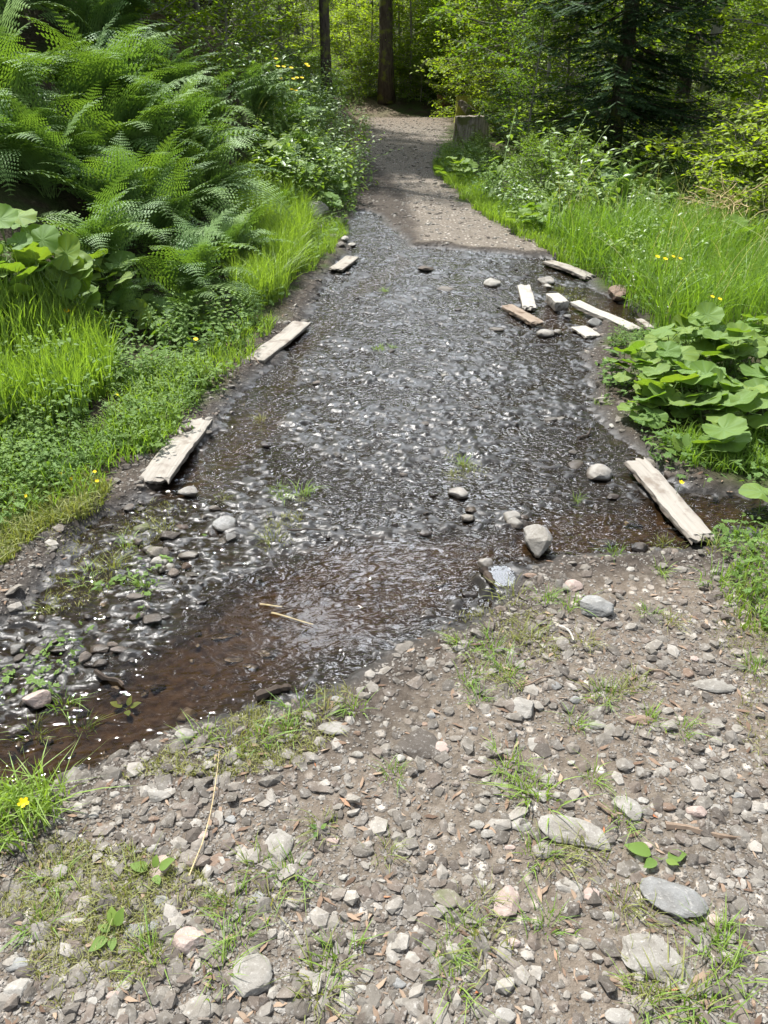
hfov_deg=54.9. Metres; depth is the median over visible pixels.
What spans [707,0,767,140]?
beech tree
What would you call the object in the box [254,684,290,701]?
driftwood
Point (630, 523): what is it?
stone
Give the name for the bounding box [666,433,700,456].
dock plant
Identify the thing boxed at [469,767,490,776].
stone
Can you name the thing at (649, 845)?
stone
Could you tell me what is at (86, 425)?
leafy plant
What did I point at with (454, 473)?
grass tuft
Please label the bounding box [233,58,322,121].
fern
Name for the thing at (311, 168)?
butterbur plant
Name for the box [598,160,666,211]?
fern
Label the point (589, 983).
stone
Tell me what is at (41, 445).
leafy plant
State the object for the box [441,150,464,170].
leafy plant
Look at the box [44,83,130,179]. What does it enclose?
fern
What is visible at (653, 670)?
stick
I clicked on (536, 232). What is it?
verge grass
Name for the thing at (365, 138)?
leafy plant
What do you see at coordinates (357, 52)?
leafy shrub
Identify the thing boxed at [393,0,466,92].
young beech
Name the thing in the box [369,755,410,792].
grass tuft
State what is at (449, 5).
beech tree
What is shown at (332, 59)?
leafy shrub
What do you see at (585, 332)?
board offcut
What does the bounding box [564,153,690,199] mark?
leafy plant
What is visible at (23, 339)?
leafy plant
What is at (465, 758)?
stone
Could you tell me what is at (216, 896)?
grass tuft
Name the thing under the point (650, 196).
leafy plant
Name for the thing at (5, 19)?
fern
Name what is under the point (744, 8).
beech tree
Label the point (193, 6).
beech tree
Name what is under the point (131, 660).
stone
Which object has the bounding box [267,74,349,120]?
leafy plant
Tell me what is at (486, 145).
leafy plant
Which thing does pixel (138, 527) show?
stone
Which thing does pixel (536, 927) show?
stone
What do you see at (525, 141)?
leafy shrub
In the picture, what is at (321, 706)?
grass tuft
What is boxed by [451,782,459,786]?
stone
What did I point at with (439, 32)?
young beech
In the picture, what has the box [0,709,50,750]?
grass tuft
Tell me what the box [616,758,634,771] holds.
stone
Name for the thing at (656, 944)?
stone
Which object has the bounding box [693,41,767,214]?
leafy shrub
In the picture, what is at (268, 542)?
grass tuft
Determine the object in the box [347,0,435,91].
young beech
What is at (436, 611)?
stone
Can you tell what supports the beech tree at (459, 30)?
on the ground at (26, 196)
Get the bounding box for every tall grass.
[0,252,132,428]
[215,152,339,308]
[520,177,767,332]
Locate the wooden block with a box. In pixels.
[545,293,568,310]
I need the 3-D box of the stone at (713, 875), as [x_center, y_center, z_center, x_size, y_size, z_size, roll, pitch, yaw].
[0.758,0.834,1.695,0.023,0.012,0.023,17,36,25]
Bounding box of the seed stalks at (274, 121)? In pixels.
[234,58,330,178]
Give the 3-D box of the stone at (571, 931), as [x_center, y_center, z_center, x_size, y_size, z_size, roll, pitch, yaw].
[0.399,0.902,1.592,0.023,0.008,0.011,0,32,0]
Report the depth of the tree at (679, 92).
16.59 m
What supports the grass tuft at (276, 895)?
on the path
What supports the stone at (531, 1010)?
on the path
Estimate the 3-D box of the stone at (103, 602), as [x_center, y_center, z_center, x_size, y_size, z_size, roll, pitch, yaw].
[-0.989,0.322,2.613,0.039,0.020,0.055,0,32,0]
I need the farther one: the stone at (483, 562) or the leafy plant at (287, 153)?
the leafy plant at (287, 153)
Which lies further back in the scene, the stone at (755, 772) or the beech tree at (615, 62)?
the beech tree at (615, 62)
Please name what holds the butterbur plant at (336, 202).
on the ground at (26, 196)
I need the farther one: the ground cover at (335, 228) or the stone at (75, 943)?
the ground cover at (335, 228)
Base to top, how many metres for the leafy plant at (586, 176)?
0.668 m
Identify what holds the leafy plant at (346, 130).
on the ground at (26, 196)
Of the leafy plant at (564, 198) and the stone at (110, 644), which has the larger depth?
the leafy plant at (564, 198)
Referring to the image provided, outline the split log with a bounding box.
[457,100,478,115]
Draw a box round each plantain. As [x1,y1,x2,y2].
[89,906,123,951]
[130,855,174,884]
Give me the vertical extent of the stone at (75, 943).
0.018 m
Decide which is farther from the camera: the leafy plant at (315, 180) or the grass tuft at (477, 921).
the leafy plant at (315, 180)
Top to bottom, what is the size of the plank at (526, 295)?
0.044 m
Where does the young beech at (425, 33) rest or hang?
on the ground at (26, 196)
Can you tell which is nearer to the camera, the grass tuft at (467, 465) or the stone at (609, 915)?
the stone at (609, 915)
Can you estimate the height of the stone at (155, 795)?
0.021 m
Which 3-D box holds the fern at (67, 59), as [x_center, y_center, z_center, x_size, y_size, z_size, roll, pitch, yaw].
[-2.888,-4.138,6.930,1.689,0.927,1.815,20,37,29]
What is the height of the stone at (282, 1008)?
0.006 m
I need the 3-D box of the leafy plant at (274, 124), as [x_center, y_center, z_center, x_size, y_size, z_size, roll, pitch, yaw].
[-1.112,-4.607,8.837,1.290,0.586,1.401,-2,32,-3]
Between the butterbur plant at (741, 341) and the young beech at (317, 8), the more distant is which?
the young beech at (317, 8)
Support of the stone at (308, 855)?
on the path
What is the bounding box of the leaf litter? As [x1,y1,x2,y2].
[0,300,767,1023]
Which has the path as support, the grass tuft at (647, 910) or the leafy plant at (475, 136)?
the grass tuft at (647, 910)
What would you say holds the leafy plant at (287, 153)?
on the ground at (26, 196)
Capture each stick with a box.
[93,669,124,686]
[260,603,281,606]
[264,607,303,612]
[271,612,312,624]
[287,528,319,530]
[515,675,553,687]
[559,625,573,639]
[577,428,590,439]
[596,801,616,817]
[640,665,670,675]
[665,821,739,839]
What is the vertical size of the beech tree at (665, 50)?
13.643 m
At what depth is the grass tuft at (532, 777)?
1.91 m
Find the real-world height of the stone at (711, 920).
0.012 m
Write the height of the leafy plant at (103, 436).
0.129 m
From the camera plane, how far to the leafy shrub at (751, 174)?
8.57 m
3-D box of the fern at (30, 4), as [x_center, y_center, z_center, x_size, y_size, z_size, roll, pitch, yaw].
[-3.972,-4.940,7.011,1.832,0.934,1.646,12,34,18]
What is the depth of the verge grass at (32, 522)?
3.01 m
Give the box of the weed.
[110,696,140,715]
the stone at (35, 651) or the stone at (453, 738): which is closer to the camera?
the stone at (453, 738)
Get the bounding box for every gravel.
[1,246,676,788]
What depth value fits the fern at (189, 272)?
5.12 m
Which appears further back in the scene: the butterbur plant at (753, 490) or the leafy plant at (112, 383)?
the leafy plant at (112, 383)
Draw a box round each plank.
[139,418,212,483]
[245,321,310,362]
[329,256,358,271]
[501,304,543,326]
[517,284,535,310]
[543,260,594,279]
[569,300,640,331]
[624,457,714,544]
[635,319,654,330]
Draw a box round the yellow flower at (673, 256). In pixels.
[665,255,681,316]
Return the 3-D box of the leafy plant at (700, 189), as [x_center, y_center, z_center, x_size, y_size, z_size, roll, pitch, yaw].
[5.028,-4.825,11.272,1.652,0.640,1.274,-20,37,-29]
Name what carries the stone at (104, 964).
on the path
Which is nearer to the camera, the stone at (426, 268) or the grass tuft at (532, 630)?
the grass tuft at (532, 630)
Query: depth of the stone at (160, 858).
1.69 m
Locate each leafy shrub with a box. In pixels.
[56,0,228,56]
[150,0,295,78]
[151,0,266,37]
[233,10,324,83]
[300,52,345,89]
[301,46,356,101]
[332,43,378,97]
[369,32,437,95]
[395,52,446,104]
[406,29,484,98]
[425,43,491,116]
[462,46,558,131]
[472,67,561,142]
[493,132,569,184]
[496,133,587,202]
[499,100,591,163]
[505,118,578,179]
[526,126,628,204]
[672,76,767,223]
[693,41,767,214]
[725,148,767,216]
[749,135,767,238]
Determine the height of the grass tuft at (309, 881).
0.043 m
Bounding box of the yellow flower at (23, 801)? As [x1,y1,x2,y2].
[17,797,28,817]
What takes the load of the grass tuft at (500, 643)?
on the path
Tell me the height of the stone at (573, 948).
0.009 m
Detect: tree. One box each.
[186,0,196,9]
[199,0,207,9]
[210,0,232,21]
[236,0,339,62]
[236,1,347,54]
[246,1,257,46]
[295,0,397,78]
[313,0,393,39]
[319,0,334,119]
[329,0,400,73]
[350,2,481,39]
[415,0,622,130]
[424,0,530,104]
[424,0,557,117]
[441,0,572,115]
[443,2,545,99]
[476,0,767,190]
[490,0,591,119]
[526,0,638,128]
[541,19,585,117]
[552,0,658,127]
[572,3,699,124]
[579,0,762,149]
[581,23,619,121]
[586,0,766,139]
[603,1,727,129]
[617,0,764,163]
[619,0,767,161]
[632,6,767,201]
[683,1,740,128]
[693,2,756,86]
[701,3,763,59]
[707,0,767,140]
[711,0,767,134]
[717,2,767,135]
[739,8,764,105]
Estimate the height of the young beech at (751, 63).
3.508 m
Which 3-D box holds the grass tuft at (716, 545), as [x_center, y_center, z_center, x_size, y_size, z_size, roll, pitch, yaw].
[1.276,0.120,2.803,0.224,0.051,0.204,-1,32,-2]
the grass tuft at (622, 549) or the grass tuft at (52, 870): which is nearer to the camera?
the grass tuft at (52, 870)
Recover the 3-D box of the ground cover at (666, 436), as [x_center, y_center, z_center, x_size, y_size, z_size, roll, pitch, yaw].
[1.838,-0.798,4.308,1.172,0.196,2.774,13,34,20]
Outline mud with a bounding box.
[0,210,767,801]
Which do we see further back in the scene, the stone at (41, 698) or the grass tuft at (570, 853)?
the stone at (41, 698)
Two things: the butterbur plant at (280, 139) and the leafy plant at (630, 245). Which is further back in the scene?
the butterbur plant at (280, 139)
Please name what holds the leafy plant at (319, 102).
on the ground at (26, 196)
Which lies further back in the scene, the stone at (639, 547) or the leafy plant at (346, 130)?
the leafy plant at (346, 130)
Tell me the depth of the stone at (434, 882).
1.67 m
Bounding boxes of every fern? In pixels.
[0,0,84,84]
[0,0,97,37]
[0,26,94,107]
[0,42,81,167]
[0,88,60,194]
[0,89,144,200]
[16,131,161,239]
[17,15,185,99]
[18,0,190,67]
[20,7,185,131]
[32,0,125,20]
[36,167,163,275]
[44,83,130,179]
[47,63,218,175]
[79,122,224,221]
[86,155,233,258]
[92,0,179,42]
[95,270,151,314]
[120,202,264,313]
[123,101,295,225]
[128,28,232,97]
[131,66,249,166]
[140,74,268,168]
[149,265,229,320]
[171,68,260,129]
[177,163,262,244]
[179,196,297,260]
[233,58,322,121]
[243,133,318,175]
[264,99,332,135]
[273,183,316,208]
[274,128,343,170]
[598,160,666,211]
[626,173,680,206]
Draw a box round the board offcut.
[571,326,599,338]
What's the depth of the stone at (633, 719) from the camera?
2.08 m
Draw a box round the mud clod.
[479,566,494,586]
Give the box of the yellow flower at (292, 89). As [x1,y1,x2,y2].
[272,58,309,137]
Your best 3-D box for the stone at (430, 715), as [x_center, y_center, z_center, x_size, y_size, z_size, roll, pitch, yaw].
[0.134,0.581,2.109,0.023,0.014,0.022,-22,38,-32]
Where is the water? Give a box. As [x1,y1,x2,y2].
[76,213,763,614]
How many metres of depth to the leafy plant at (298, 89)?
9.85 m
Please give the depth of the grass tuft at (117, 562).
2.77 m
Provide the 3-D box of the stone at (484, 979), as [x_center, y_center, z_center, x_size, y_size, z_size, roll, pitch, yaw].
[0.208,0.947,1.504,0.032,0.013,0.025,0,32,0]
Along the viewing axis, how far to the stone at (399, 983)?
1.49 m
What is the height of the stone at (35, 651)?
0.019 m
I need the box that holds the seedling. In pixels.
[310,823,326,836]
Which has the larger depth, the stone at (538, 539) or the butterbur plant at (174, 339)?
the butterbur plant at (174, 339)
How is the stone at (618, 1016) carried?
on the path
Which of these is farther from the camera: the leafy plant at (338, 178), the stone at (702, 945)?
the leafy plant at (338, 178)
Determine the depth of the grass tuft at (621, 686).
2.19 m
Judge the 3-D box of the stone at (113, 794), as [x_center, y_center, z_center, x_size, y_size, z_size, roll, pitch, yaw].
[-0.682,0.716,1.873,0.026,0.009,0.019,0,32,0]
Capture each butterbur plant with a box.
[0,203,43,290]
[0,232,82,305]
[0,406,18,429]
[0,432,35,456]
[11,224,96,312]
[31,266,100,318]
[88,248,137,299]
[99,294,166,330]
[138,310,209,343]
[227,126,285,155]
[237,140,290,173]
[258,127,311,153]
[278,161,322,191]
[306,189,342,212]
[326,176,349,192]
[433,160,463,178]
[434,156,478,182]
[449,142,492,162]
[502,208,547,231]
[517,202,560,222]
[603,340,699,390]
[617,380,695,428]
[634,359,746,423]
[644,302,729,362]
[686,375,767,435]
[688,322,767,379]
[691,413,751,462]
[702,214,757,245]
[736,314,767,362]
[738,483,767,514]
[739,359,767,415]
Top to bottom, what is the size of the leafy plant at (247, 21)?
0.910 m
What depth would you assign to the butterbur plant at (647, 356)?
4.05 m
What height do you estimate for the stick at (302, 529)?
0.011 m
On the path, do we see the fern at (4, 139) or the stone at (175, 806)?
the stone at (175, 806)
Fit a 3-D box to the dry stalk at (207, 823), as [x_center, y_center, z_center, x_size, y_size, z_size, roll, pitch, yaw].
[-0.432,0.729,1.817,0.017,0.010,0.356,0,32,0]
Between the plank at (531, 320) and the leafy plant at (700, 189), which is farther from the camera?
the leafy plant at (700, 189)
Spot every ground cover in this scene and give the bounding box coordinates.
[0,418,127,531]
[0,534,206,704]
[4,243,289,384]
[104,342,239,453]
[267,124,361,286]
[432,138,767,324]
[594,322,767,487]
[710,512,767,647]
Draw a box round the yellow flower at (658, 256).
[648,255,667,326]
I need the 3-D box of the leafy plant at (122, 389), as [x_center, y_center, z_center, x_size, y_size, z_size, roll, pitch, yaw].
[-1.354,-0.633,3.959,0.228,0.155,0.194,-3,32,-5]
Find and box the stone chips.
[345,117,563,255]
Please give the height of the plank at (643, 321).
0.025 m
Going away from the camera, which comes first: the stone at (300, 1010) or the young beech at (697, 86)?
the stone at (300, 1010)
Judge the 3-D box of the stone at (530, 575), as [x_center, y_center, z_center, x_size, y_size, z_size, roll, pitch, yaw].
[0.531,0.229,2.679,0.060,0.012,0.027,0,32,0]
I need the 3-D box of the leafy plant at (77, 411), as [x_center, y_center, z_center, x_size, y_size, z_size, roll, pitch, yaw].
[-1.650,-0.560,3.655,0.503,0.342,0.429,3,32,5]
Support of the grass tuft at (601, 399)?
on the path
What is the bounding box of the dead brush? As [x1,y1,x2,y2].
[677,165,767,230]
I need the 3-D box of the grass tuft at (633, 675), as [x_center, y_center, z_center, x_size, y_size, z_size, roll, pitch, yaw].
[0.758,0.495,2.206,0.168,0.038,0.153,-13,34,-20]
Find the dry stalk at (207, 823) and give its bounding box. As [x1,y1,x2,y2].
[188,751,219,875]
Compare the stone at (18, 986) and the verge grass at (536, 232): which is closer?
the stone at (18, 986)
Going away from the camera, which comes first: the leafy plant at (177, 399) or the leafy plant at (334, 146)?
the leafy plant at (177, 399)
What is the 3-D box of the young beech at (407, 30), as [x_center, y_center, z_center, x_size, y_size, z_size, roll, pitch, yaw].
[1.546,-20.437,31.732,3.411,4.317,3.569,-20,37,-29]
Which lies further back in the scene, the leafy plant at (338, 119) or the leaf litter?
the leafy plant at (338, 119)
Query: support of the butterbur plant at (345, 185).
on the ground at (26, 196)
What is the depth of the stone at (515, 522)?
3.02 m
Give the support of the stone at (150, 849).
on the path
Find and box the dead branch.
[733,140,767,155]
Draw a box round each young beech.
[208,0,241,22]
[233,1,271,19]
[234,0,349,57]
[262,1,305,48]
[282,0,352,85]
[288,4,345,95]
[308,4,369,95]
[313,0,378,94]
[329,0,418,94]
[337,3,378,94]
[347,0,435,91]
[350,0,458,96]
[357,0,471,95]
[360,0,464,94]
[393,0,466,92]
[394,0,466,88]
[394,1,439,86]
[396,0,454,94]
[397,0,479,95]
[410,0,550,117]
[422,1,487,96]
[425,0,539,104]
[429,0,599,125]
[433,0,485,91]
[454,0,633,131]
[472,0,656,159]
[474,9,578,175]
[641,21,738,154]
[671,0,767,193]
[673,0,767,183]
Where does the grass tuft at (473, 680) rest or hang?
on the path
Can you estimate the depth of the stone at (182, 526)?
3.01 m
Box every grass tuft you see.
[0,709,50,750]
[0,882,71,952]
[13,843,90,905]
[17,589,60,615]
[43,685,100,723]
[49,707,113,739]
[60,559,105,589]
[66,869,147,941]
[93,549,136,574]
[98,830,171,898]
[106,903,174,1006]
[113,528,140,549]
[122,574,165,595]
[140,515,178,532]
[158,712,228,754]
[180,913,273,1005]
[183,898,273,972]
[191,717,260,768]
[197,862,268,935]
[212,491,234,503]
[218,828,286,894]
[225,700,309,757]
[245,857,312,931]
[248,412,265,422]
[249,525,289,546]
[252,832,335,922]
[259,699,306,755]
[264,688,327,724]
[266,487,299,501]
[268,920,362,1023]
[275,479,330,495]
[290,685,348,722]
[291,808,348,848]
[292,957,355,1023]
[300,918,390,1003]
[327,687,378,717]
[355,820,410,870]
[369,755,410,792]
[414,912,485,977]
[420,933,505,1023]
[429,629,495,659]
[430,904,527,991]
[435,896,491,967]
[440,466,468,479]
[444,451,472,464]
[449,653,487,698]
[451,866,511,931]
[457,460,478,472]
[459,675,497,706]
[467,621,520,656]
[471,750,604,830]
[474,637,529,691]
[477,744,551,809]
[481,726,538,782]
[482,573,541,615]
[486,665,528,698]
[499,876,583,958]
[505,616,567,648]
[509,816,569,885]
[524,818,597,890]
[526,585,570,604]
[539,584,600,619]
[548,701,610,733]
[549,816,610,884]
[565,619,605,652]
[569,751,616,794]
[572,489,581,502]
[572,668,638,713]
[575,676,633,717]
[585,394,614,405]
[590,540,632,563]
[600,672,642,698]
[600,785,657,845]
[604,871,662,942]
[606,953,699,1023]
[608,940,691,1023]
[614,886,676,941]
[617,929,737,1023]
[618,662,659,694]
[623,700,670,733]
[632,598,673,618]
[641,953,765,1023]
[648,532,686,549]
[652,552,678,580]
[658,606,691,634]
[664,710,724,742]
[666,891,761,968]
[672,922,767,1018]
[677,552,749,588]
[680,900,761,1003]
[696,531,740,556]
[717,523,766,543]
[717,574,767,612]
[730,602,767,639]
[731,647,767,681]
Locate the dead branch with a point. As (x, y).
(757, 143)
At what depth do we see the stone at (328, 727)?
2.06 m
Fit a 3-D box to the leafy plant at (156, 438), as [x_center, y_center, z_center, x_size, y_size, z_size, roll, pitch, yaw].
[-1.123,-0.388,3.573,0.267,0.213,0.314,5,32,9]
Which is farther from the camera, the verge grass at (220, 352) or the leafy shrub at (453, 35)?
the leafy shrub at (453, 35)
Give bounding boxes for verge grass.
[0,382,201,517]
[0,464,115,564]
[0,735,133,870]
[84,310,277,452]
[249,212,350,322]
[433,149,618,271]
[645,418,767,476]
[706,522,767,638]
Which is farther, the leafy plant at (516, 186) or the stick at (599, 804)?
the leafy plant at (516, 186)
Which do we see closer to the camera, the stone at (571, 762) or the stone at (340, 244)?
the stone at (571, 762)
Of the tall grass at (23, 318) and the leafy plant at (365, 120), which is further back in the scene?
the leafy plant at (365, 120)
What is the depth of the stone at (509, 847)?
1.75 m
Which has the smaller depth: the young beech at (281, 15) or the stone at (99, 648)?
the stone at (99, 648)
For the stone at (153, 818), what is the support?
on the path
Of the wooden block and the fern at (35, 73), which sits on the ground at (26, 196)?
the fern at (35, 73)
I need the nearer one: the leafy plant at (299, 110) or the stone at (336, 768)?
the stone at (336, 768)
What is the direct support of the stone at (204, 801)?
on the path
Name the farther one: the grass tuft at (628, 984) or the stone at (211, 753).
the stone at (211, 753)
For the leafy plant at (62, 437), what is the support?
on the ground at (26, 196)
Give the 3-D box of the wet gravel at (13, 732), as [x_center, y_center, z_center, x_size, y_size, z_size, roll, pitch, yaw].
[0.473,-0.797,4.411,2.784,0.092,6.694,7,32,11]
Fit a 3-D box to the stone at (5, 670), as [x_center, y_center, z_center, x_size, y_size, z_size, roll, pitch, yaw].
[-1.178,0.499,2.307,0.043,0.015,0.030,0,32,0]
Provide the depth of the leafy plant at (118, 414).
3.62 m
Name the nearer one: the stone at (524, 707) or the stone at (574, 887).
the stone at (574, 887)
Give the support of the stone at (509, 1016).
on the path
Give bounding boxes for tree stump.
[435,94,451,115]
[452,115,489,147]
[454,95,477,122]
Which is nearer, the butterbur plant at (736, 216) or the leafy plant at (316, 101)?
the butterbur plant at (736, 216)
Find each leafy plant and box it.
[0,324,78,361]
[0,334,57,401]
[0,384,67,457]
[0,421,23,440]
[0,422,41,465]
[0,428,58,471]
[0,438,65,487]
[0,441,31,479]
[0,460,49,519]
[0,465,30,504]
[1,356,101,434]
[8,398,47,437]
[17,416,57,445]
[27,411,82,456]
[40,454,95,484]
[55,364,115,403]
[60,428,115,470]
[64,412,103,436]
[76,423,117,448]
[81,335,152,397]
[89,305,152,347]
[99,392,152,430]
[100,395,134,418]
[106,375,148,401]
[111,343,175,395]
[114,404,185,449]
[120,386,174,423]
[125,352,163,376]
[126,380,176,408]
[131,352,182,386]
[140,394,194,430]
[142,289,196,349]
[145,371,180,396]
[146,345,185,367]
[149,303,211,359]
[155,346,208,385]
[160,389,202,416]
[163,366,197,408]
[167,35,232,92]
[172,0,279,73]
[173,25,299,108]
[175,349,226,392]
[177,327,229,355]
[178,282,235,334]
[179,290,234,348]
[200,37,266,89]
[208,301,254,358]
[212,48,335,121]
[214,46,292,89]
[217,27,283,111]
[221,303,265,337]
[225,65,331,128]
[230,115,368,187]
[232,75,312,129]
[236,57,297,116]
[237,103,333,155]
[237,142,325,184]
[238,37,273,78]
[239,40,309,81]
[244,100,343,152]
[246,87,289,131]
[248,140,336,197]
[252,124,345,180]
[260,41,318,88]
[262,47,300,97]
[266,48,298,96]
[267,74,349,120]
[277,71,330,135]
[279,65,319,98]
[280,79,354,117]
[281,146,333,201]
[282,90,347,136]
[283,49,364,107]
[284,78,346,129]
[284,79,341,124]
[285,78,333,121]
[286,146,358,199]
[295,60,349,111]
[295,84,328,125]
[296,76,342,125]
[297,102,349,147]
[299,126,374,173]
[300,115,384,171]
[302,141,350,201]
[304,64,335,111]
[304,115,340,155]
[306,91,355,143]
[309,71,340,106]
[309,105,371,160]
[310,122,342,162]
[313,105,344,133]
[314,101,371,150]
[314,132,379,192]
[315,131,349,175]
[318,142,402,187]
[319,136,362,181]
[320,139,363,195]
[321,105,370,156]
[333,142,374,178]
[348,91,367,103]
[350,118,371,136]
[355,111,375,126]
[431,140,474,169]
[434,128,470,150]
[439,143,467,158]
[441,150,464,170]
[443,137,464,154]
[447,140,464,157]
[460,127,491,162]
[461,137,488,152]
[461,144,504,176]
[466,153,502,178]
[470,132,484,151]
[474,172,502,197]
[478,133,492,155]
[478,180,584,219]
[481,150,519,199]
[486,143,515,173]
[486,144,503,157]
[487,159,556,188]
[488,104,661,205]
[496,164,529,192]
[498,174,534,197]
[498,183,568,211]
[502,171,623,215]
[503,119,641,176]
[507,163,570,183]
[512,117,646,196]
[512,120,678,189]
[515,144,672,224]
[525,176,605,211]
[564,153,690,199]
[569,161,607,193]
[575,177,697,215]
[578,218,707,280]
[598,200,726,254]
[599,153,691,194]
[602,122,696,174]
[602,132,712,188]
[608,320,636,349]
[617,324,652,348]
[621,131,708,177]
[621,251,742,300]
[624,167,743,209]
[625,842,686,867]
[632,322,653,342]
[638,159,767,213]
[642,146,712,173]
[644,141,713,170]
[646,150,718,198]
[657,168,746,203]
[658,151,720,188]
[663,124,767,185]
[665,173,760,218]
[675,155,761,196]
[675,332,707,359]
[676,312,706,345]
[679,171,756,199]
[700,117,745,169]
[706,140,755,218]
[707,122,766,170]
[753,312,767,337]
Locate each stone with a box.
[0,668,12,674]
[3,978,31,997]
[4,957,28,971]
[5,697,18,703]
[10,642,25,654]
[14,963,37,977]
[21,897,33,903]
[22,689,51,708]
[30,646,43,656]
[37,869,52,878]
[48,648,66,652]
[50,921,61,930]
[56,807,63,820]
[65,938,82,948]
[67,703,90,716]
[77,809,87,818]
[84,661,93,666]
[86,997,96,1004]
[88,812,98,818]
[90,644,108,652]
[91,797,102,805]
[98,598,109,607]
[99,960,111,970]
[106,990,118,998]
[107,642,117,646]
[109,791,119,797]
[123,920,157,938]
[126,593,144,599]
[127,657,135,662]
[132,523,149,532]
[142,545,151,551]
[142,613,161,623]
[146,546,163,557]
[146,844,156,852]
[147,788,171,802]
[148,816,158,820]
[149,855,170,877]
[150,556,169,565]
[154,895,168,905]
[157,564,165,572]
[159,531,180,538]
[165,563,174,569]
[168,568,179,577]
[171,802,180,809]
[173,926,204,954]
[174,728,197,744]
[176,524,187,529]
[177,486,196,496]
[177,707,197,722]
[178,551,198,558]
[180,995,216,1020]
[182,562,190,569]
[185,572,198,576]
[198,831,207,838]
[199,798,208,804]
[203,723,214,728]
[205,751,215,755]
[207,825,214,829]
[208,853,222,865]
[209,505,220,510]
[211,633,234,640]
[212,516,235,531]
[218,537,227,543]
[223,656,243,662]
[225,533,236,541]
[225,815,236,822]
[230,953,271,997]
[242,663,258,669]
[249,891,264,903]
[258,647,278,657]
[264,829,293,861]
[267,939,276,944]
[274,1006,285,1012]
[284,734,294,741]
[293,998,311,1018]
[298,969,320,982]
[300,852,313,859]
[307,781,333,791]
[309,200,328,218]
[318,721,349,734]
[326,838,338,844]
[330,967,341,975]
[332,766,340,770]
[335,241,344,246]
[339,860,349,866]
[339,874,347,879]
[343,946,350,954]
[352,751,362,757]
[353,843,373,856]
[355,985,365,992]
[361,1004,372,1013]
[363,964,374,972]
[388,809,396,816]
[393,977,405,988]
[395,998,408,1006]
[396,754,404,761]
[397,728,437,758]
[403,667,411,670]
[406,541,412,548]
[409,706,417,711]
[413,721,421,725]
[418,266,433,271]
[419,530,431,536]
[420,692,428,697]
[421,607,440,616]
[424,610,437,617]
[427,713,435,717]
[429,878,440,887]
[433,889,462,907]
[434,580,451,586]
[434,956,445,963]
[435,741,448,752]
[437,286,456,291]
[448,487,468,499]
[449,735,461,741]
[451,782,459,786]
[458,857,468,865]
[461,591,477,597]
[461,986,471,992]
[462,514,474,521]
[462,756,471,760]
[465,506,476,513]
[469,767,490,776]
[469,820,484,829]
[474,804,485,812]
[477,558,493,568]
[478,926,488,935]
[478,971,488,982]
[481,829,495,837]
[483,278,500,287]
[488,327,504,331]
[491,865,504,874]
[494,885,519,916]
[495,1007,516,1023]
[498,548,508,553]
[502,748,511,753]
[503,510,520,520]
[505,845,514,849]
[506,517,522,528]
[508,938,520,947]
[511,818,531,831]
[513,697,533,718]
[513,766,525,772]
[517,984,530,995]
[520,515,528,520]
[522,1005,534,1014]
[523,573,536,577]
[524,524,551,558]
[528,737,545,751]
[531,921,543,929]
[532,842,552,858]
[536,329,554,337]
[537,276,554,284]
[538,814,611,850]
[543,284,551,288]
[544,417,557,421]
[550,940,558,945]
[551,682,561,689]
[553,329,561,334]
[553,792,564,798]
[553,981,564,987]
[555,879,582,893]
[563,314,570,318]
[565,579,582,591]
[565,928,574,933]
[567,760,574,764]
[568,460,582,469]
[568,944,578,952]
[569,450,576,454]
[569,696,580,703]
[579,938,596,948]
[580,595,613,616]
[583,887,598,899]
[585,953,592,959]
[586,464,611,480]
[586,980,595,986]
[587,318,601,326]
[587,538,613,545]
[589,720,605,728]
[590,876,600,883]
[603,911,619,920]
[604,1008,634,1023]
[606,493,619,499]
[606,873,614,878]
[608,285,628,300]
[609,598,615,604]
[610,977,619,982]
[611,796,641,821]
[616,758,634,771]
[620,660,630,667]
[621,933,692,982]
[623,520,643,526]
[625,715,653,725]
[630,542,647,552]
[635,665,647,674]
[638,797,649,803]
[639,876,708,917]
[643,842,652,847]
[652,826,662,833]
[660,838,672,845]
[663,802,675,810]
[664,762,676,768]
[683,668,693,677]
[686,806,706,816]
[690,656,698,661]
[692,678,735,692]
[693,943,708,953]
[698,856,706,863]
[700,998,710,1005]
[707,914,720,925]
[709,871,717,879]
[711,804,720,809]
[716,980,728,989]
[732,868,747,877]
[733,792,743,797]
[750,816,757,821]
[750,878,764,887]
[752,770,761,774]
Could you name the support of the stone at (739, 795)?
on the path
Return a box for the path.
[0,117,767,1023]
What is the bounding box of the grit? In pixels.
[0,292,767,1023]
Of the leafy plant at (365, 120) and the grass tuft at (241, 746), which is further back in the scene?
the leafy plant at (365, 120)
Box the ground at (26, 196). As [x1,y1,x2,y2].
[0,0,767,525]
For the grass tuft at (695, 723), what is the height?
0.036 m

